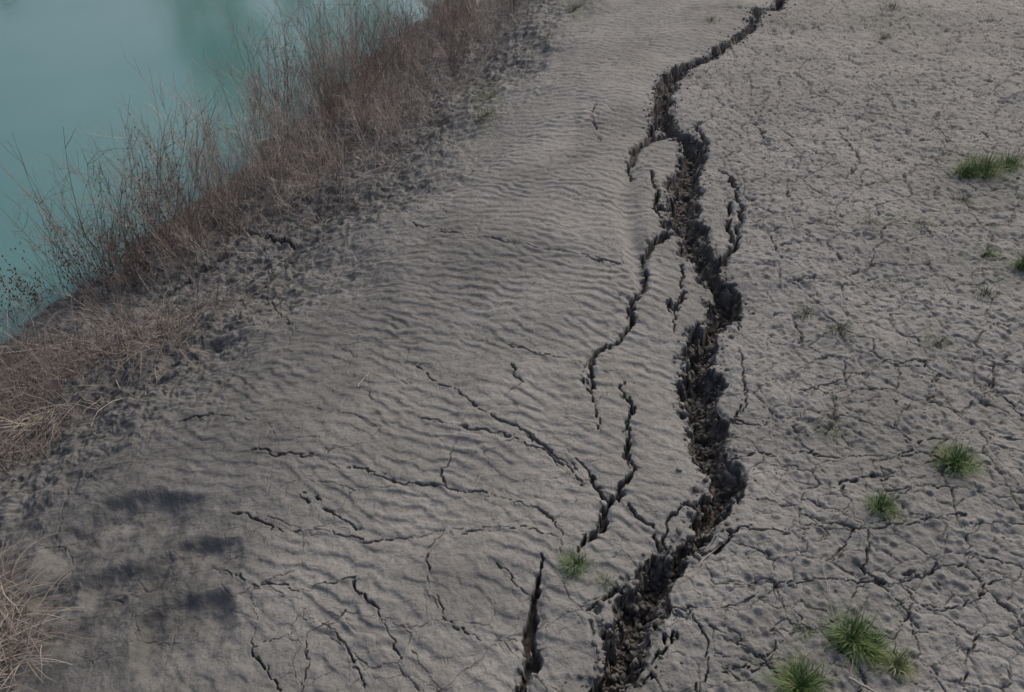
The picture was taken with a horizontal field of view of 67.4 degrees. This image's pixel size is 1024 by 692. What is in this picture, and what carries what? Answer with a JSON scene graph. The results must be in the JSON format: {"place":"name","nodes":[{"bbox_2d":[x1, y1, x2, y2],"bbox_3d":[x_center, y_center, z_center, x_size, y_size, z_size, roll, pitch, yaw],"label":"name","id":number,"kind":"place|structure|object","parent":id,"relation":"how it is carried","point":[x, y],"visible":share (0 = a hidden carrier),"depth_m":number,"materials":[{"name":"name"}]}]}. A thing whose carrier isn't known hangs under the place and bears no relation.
{"place":"outdoors","nodes":[
{"label":"outdoors","id":0,"kind":"place"},
{"bbox_2d":[0,0,442,342],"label":"water","id":1,"kind":"structure","parent":0,"point":[67,66],"depth_m":7.99,"materials":[{"name":"teal liquid"}]},
{"bbox_2d":[0,0,1023,691],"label":"ground","id":2,"kind":"structure","parent":0,"point":[502,304],"depth_m":3.27,"materials":[{"name":"grey soil"}]},
{"bbox_2d":[0,516,87,691],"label":"dead grass","id":3,"kind":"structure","parent":2,"relation":"on","point":[8,618],"depth_m":2.50,"materials":[{"name":"plant"}]},
{"bbox_2d":[0,242,205,444],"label":"dry stalks","id":4,"kind":"object","parent":2,"relation":"on","point":[41,369],"visible":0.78,"depth_m":4.10,"materials":[{"name":"brown plant"}]},
{"bbox_2d":[0,101,231,336],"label":"budded weed stalks","id":5,"kind":"object","parent":2,"relation":"on","point":[34,295],"visible":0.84,"depth_m":4.93,"materials":[{"name":"brown plant"}]},
{"bbox_2d":[0,241,295,517],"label":"dead grass","id":6,"kind":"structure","parent":2,"relation":"on","point":[104,351],"depth_m":3.99,"materials":[{"name":"plant"}]},
{"bbox_2d":[0,80,304,303],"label":"dry riverside shrub","id":7,"kind":"object","parent":2,"relation":"on","point":[59,229],"visible":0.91,"depth_m":4.87,"materials":[{"name":"brown plant"}]},
{"bbox_2d":[16,74,336,274],"bbox_3d":[-2.147,-1.124,5.205,1.990,1.385,1.486,0,40,0],"label":"dry riverside shrub","id":8,"kind":"object","parent":2,"relation":"on","point":[159,209],"visible":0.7,"depth_m":5.24,"materials":[{"name":"brown plant"}]},
{"bbox_2d":[89,30,415,233],"bbox_3d":[-1.816,-1.440,5.444,2.314,1.485,1.255,0,40,0],"label":"dry riverside shrub","id":9,"kind":"object","parent":2,"relation":"on","point":[279,168],"visible":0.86,"depth_m":5.46,"materials":[{"name":"brown plant"}]},
{"bbox_2d":[141,12,419,203],"bbox_3d":[-1.703,-1.628,5.674,2.029,1.420,1.222,0,40,0],"label":"dry riverside shrub","id":10,"kind":"object","parent":2,"relation":"on","point":[276,138],"visible":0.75,"depth_m":5.78,"materials":[{"name":"brown plant"}]},
{"bbox_2d":[3,2,559,496],"bbox_3d":[-1.220,-1.242,5.578,1.432,0.448,8.695,14,42,16],"label":"bank debris","id":11,"kind":"object","parent":2,"relation":"on","point":[263,272],"visible":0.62,"depth_m":4.78,"materials":[{"name":"soil"}]},
{"bbox_2d":[155,53,438,186],"bbox_3d":[-1.593,-1.724,6.072,2.496,1.134,0.930,0,40,0],"label":"dry riverside shrub","id":12,"kind":"object","parent":2,"relation":"on","point":[321,127],"visible":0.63,"depth_m":6.11,"materials":[{"name":"brown plant"}]},
{"bbox_2d":[92,0,545,277],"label":"dead grass","id":13,"kind":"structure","parent":2,"relation":"on","point":[301,168],"depth_m":6.15,"materials":[{"name":"plant"}]},
{"bbox_2d":[206,0,463,158],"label":"dry riverside shrub","id":14,"kind":"object","parent":2,"relation":"on","point":[341,81],"visible":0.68,"depth_m":6.47,"materials":[{"name":"brown plant"}]},
{"bbox_2d":[209,50,460,162],"bbox_3d":[-1.456,-1.856,6.299,2.129,1.056,1.045,0,40,0],"label":"dry riverside shrub","id":15,"kind":"object","parent":2,"relation":"on","point":[386,114],"visible":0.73,"depth_m":6.25,"materials":[{"name":"brown plant"}]},
{"bbox_2d":[197,0,485,132],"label":"dry riverside shrub","id":16,"kind":"object","parent":2,"relation":"on","point":[325,87],"visible":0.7,"depth_m":6.70,"materials":[{"name":"brown plant"}]},
{"bbox_2d":[230,0,495,125],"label":"dry riverside shrub","id":17,"kind":"object","parent":2,"relation":"on","point":[317,66],"visible":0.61,"depth_m":7.05,"materials":[{"name":"brown plant"}]},
{"bbox_2d":[262,0,508,109],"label":"dry riverside shrub","id":18,"kind":"object","parent":2,"relation":"on","point":[451,48],"visible":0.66,"depth_m":7.30,"materials":[{"name":"brown plant"}]},
{"bbox_2d":[305,0,531,91],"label":"dry riverside shrub","id":19,"kind":"object","parent":2,"relation":"on","point":[362,40],"visible":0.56,"depth_m":7.68,"materials":[{"name":"brown plant"}]},
{"bbox_2d":[316,0,525,79],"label":"dry riverside shrub","id":20,"kind":"object","parent":2,"relation":"on","point":[438,34],"visible":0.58,"depth_m":7.92,"materials":[{"name":"brown plant"}]},
{"bbox_2d":[322,0,537,66],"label":"dry riverside shrub","id":21,"kind":"object","parent":2,"relation":"on","point":[465,16],"visible":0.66,"depth_m":8.09,"materials":[{"name":"brown plant"}]},
{"bbox_2d":[330,0,531,53],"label":"dry riverside shrub","id":22,"kind":"object","parent":2,"relation":"on","point":[455,7],"visible":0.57,"depth_m":8.44,"materials":[{"name":"brown plant"}]},
{"bbox_2d":[367,0,517,34],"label":"dry riverside shrub","id":23,"kind":"object","parent":2,"relation":"on","point":[465,1],"visible":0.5,"depth_m":8.97,"materials":[{"name":"brown plant"}]},
{"bbox_2d":[370,0,526,48],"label":"dry riverside shrub","id":24,"kind":"object","parent":2,"relation":"on","point":[407,23],"visible":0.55,"depth_m":8.66,"materials":[{"name":"brown plant"}]},
{"bbox_2d":[426,0,508,17],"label":"dry riverside shrub","id":25,"kind":"object","parent":2,"relation":"on","point":[462,5],"visible":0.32,"depth_m":9.23,"materials":[{"name":"brown plant"}]},
{"bbox_2d":[472,108,495,123],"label":"olive weed","id":26,"kind":"object","parent":2,"relation":"on","point":[487,113],"visible":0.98,"depth_m":5.80,"materials":[{"name":"plant"}]},
{"bbox_2d":[471,92,500,100],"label":"olive weed","id":27,"kind":"object","parent":2,"relation":"on","point":[488,95],"visible":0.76,"depth_m":6.22,"materials":[{"name":"green plant"}]},
{"bbox_2d":[555,545,592,582],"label":"grass tuft","id":28,"kind":"object","parent":2,"relation":"on","point":[575,561],"visible":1,"depth_m":2.56,"materials":[{"name":"green plant"}]},
{"bbox_2d":[563,3,584,12],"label":"olive weed","id":29,"kind":"object","parent":2,"relation":"on","point":[576,7],"visible":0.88,"depth_m":7.86,"materials":[{"name":"green plant"}]},
{"bbox_2d":[585,570,618,590],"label":"grass tuft","id":30,"kind":"object","parent":2,"relation":"on","point":[601,575],"visible":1,"depth_m":2.51,"materials":[{"name":"plant"}]},
{"bbox_2d":[565,0,795,691],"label":"crack rubble","id":31,"kind":"object","parent":2,"relation":"on","point":[635,609],"visible":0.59,"depth_m":3.15,"materials":[{"name":"soil"}]},
{"bbox_2d":[351,70,1013,691],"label":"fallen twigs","id":32,"kind":"object","parent":2,"relation":"on","point":[799,590],"visible":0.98,"depth_m":2.52,"materials":[{"name":"brown wood"}]},
{"bbox_2d":[703,15,720,22],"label":"olive weed","id":33,"kind":"object","parent":2,"relation":"on","point":[711,19],"visible":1,"depth_m":6.93,"materials":[{"name":"plant"}]},
{"bbox_2d":[741,643,853,691],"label":"grass tuft","id":34,"kind":"object","parent":2,"relation":"on","point":[802,682],"visible":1,"depth_m":2.25,"materials":[{"name":"green plant"}]},
{"bbox_2d":[792,624,815,643],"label":"grass tuft","id":35,"kind":"object","parent":2,"relation":"on","point":[810,631],"visible":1,"depth_m":2.38,"materials":[{"name":"green plant"}]},
{"bbox_2d":[791,305,822,319],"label":"olive weed","id":36,"kind":"object","parent":2,"relation":"on","point":[806,311],"visible":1,"depth_m":3.61,"materials":[{"name":"green plant"}]},
{"bbox_2d":[807,413,853,442],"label":"olive weed","id":37,"kind":"object","parent":2,"relation":"on","point":[829,428],"visible":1,"depth_m":3.04,"materials":[{"name":"plant"}]},
{"bbox_2d":[823,323,858,340],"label":"olive weed","id":38,"kind":"object","parent":2,"relation":"on","point":[829,327],"visible":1,"depth_m":3.50,"materials":[{"name":"green plant"}]},
{"bbox_2d":[668,0,1023,690],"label":"soil clods","id":39,"kind":"object","parent":2,"relation":"on","point":[948,476],"visible":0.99,"depth_m":3.86,"materials":[{"name":"grey soil"}]},
{"bbox_2d":[807,593,896,675],"bbox_3d":[1.044,0.875,2.357,0.264,0.133,0.292,0,40,0],"label":"grass tuft","id":40,"kind":"object","parent":2,"relation":"on","point":[854,629],"visible":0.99,"depth_m":2.36,"materials":[{"name":"green plant"}]},
{"bbox_2d":[855,210,884,231],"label":"olive weed","id":41,"kind":"object","parent":2,"relation":"on","point":[867,220],"visible":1,"depth_m":4.17,"materials":[{"name":"green plant"}]},
{"bbox_2d":[841,622,901,677],"bbox_3d":[1.085,0.920,2.333,0.174,0.098,0.202,19,44,21],"label":"grass tuft","id":42,"kind":"object","parent":2,"relation":"on","point":[872,652],"visible":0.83,"depth_m":2.33,"materials":[{"name":"green plant"}]},
{"bbox_2d":[858,484,909,526],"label":"grass tuft","id":43,"kind":"object","parent":2,"relation":"on","point":[881,502],"visible":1,"depth_m":2.73,"materials":[{"name":"green plant"}]},
{"bbox_2d":[878,32,894,39],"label":"olive weed","id":44,"kind":"object","parent":2,"relation":"on","point":[886,35],"visible":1,"depth_m":6.59,"materials":[{"name":"green plant"}]},
{"bbox_2d":[876,0,905,11],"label":"olive weed","id":45,"kind":"object","parent":2,"relation":"on","point":[890,4],"visible":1,"depth_m":7.14,"materials":[{"name":"green plant"}]},
{"bbox_2d":[872,640,924,689],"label":"grass tuft","id":46,"kind":"object","parent":2,"relation":"on","point":[899,661],"visible":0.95,"depth_m":2.30,"materials":[{"name":"green plant"}]},
{"bbox_2d":[909,217,953,240],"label":"olive weed","id":47,"kind":"object","parent":2,"relation":"on","point":[925,226],"visible":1,"depth_m":4.14,"materials":[{"name":"green plant"}]},
{"bbox_2d":[920,334,954,350],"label":"olive weed","id":48,"kind":"object","parent":2,"relation":"on","point":[942,339],"visible":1,"depth_m":3.42,"materials":[{"name":"green plant"}]},
{"bbox_2d":[920,431,988,482],"bbox_3d":[1.645,0.412,2.860,0.246,0.128,0.259,0,40,0],"label":"grass tuft","id":49,"kind":"object","parent":2,"relation":"on","point":[960,456],"visible":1,"depth_m":2.87,"materials":[{"name":"green plant"}]},
{"bbox_2d":[950,191,976,206],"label":"olive weed","id":50,"kind":"object","parent":2,"relation":"on","point":[962,201],"visible":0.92,"depth_m":4.42,"materials":[{"name":"green plant"}]},
{"bbox_2d":[949,154,987,180],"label":"grass tuft","id":51,"kind":"object","parent":2,"relation":"on","point":[965,171],"visible":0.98,"depth_m":4.64,"materials":[{"name":"green plant"}]},
{"bbox_2d":[964,281,1002,302],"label":"olive weed","id":52,"kind":"object","parent":2,"relation":"on","point":[985,292],"visible":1,"depth_m":3.71,"materials":[{"name":"green plant"}]},
{"bbox_2d":[954,146,1020,182],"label":"grass tuft","id":53,"kind":"object","parent":2,"relation":"on","point":[988,167],"visible":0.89,"depth_m":4.65,"materials":[{"name":"green plant"}]},
{"bbox_2d":[981,241,1003,260],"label":"grass tuft","id":54,"kind":"object","parent":2,"relation":"on","point":[987,253],"visible":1,"depth_m":3.96,"materials":[{"name":"green plant"}]},
{"bbox_2d":[989,145,1023,172],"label":"grass tuft","id":55,"kind":"object","parent":2,"relation":"on","point":[1010,164],"visible":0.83,"depth_m":4.71,"materials":[{"name":"green plant"}]},
{"bbox_2d":[1000,247,1023,271],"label":"grass tuft","id":56,"kind":"object","parent":2,"relation":"on","point":[1020,264],"visible":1,"depth_m":3.88,"materials":[{"name":"green plant"}]}
]}

